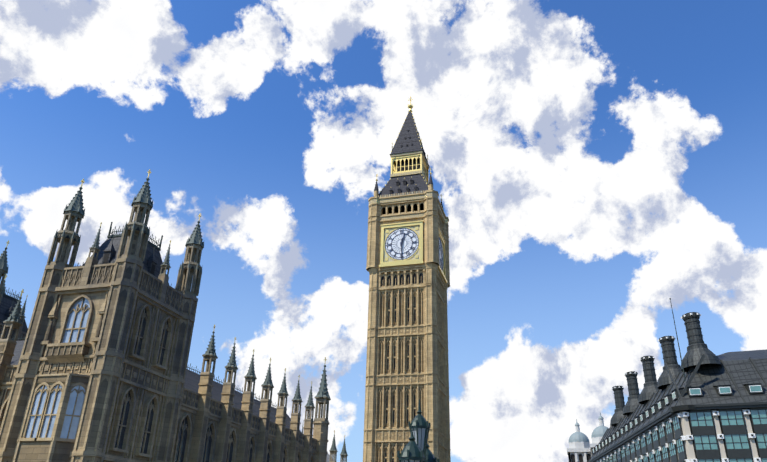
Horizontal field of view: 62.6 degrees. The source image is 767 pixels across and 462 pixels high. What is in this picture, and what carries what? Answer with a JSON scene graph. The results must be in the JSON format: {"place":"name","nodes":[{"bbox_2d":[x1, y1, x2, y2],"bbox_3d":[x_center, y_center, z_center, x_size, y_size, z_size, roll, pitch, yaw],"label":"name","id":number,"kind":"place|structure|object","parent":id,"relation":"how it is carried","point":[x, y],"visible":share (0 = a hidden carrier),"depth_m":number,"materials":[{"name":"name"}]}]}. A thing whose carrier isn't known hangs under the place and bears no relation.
{"place":"outdoors","nodes":[
{"label":"outdoors","id":0,"kind":"place"},
{"bbox_2d":[0,169,347,461],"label":"palace of westminster","id":1,"kind":"structure","parent":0,"point":[94,356],"depth_m":55.70,"materials":[{"name":"stone"}]},
{"bbox_2d":[0,0,766,461],"label":"sky","id":2,"kind":"structure","parent":0,"point":[595,165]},
{"bbox_2d":[363,96,450,461],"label":"clock tower","id":3,"kind":"structure","parent":0,"point":[408,270],"depth_m":120.59,"materials":[{"name":"stone"}]},
{"bbox_2d":[397,399,439,461],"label":"street lamp","id":4,"kind":"object","parent":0,"point":[416,447],"visible":1,"depth_m":17.32,"materials":[{"name":"teal metal"}]},
{"bbox_3d":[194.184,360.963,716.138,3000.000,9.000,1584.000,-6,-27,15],"label":"bank","id":5,"kind":"structure","parent":0,"visible":0},
{"bbox_2d":[567,413,608,461],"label":"domed building","id":6,"kind":"structure","parent":5,"relation":"on","point":[579,449],"depth_m":251.49,"materials":[{"name":"stone"}]},
{"bbox_2d":[588,298,766,461],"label":"office building","id":7,"kind":"structure","parent":5,"relation":"on","point":[702,403],"depth_m":102.28,"materials":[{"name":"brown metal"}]}
]}

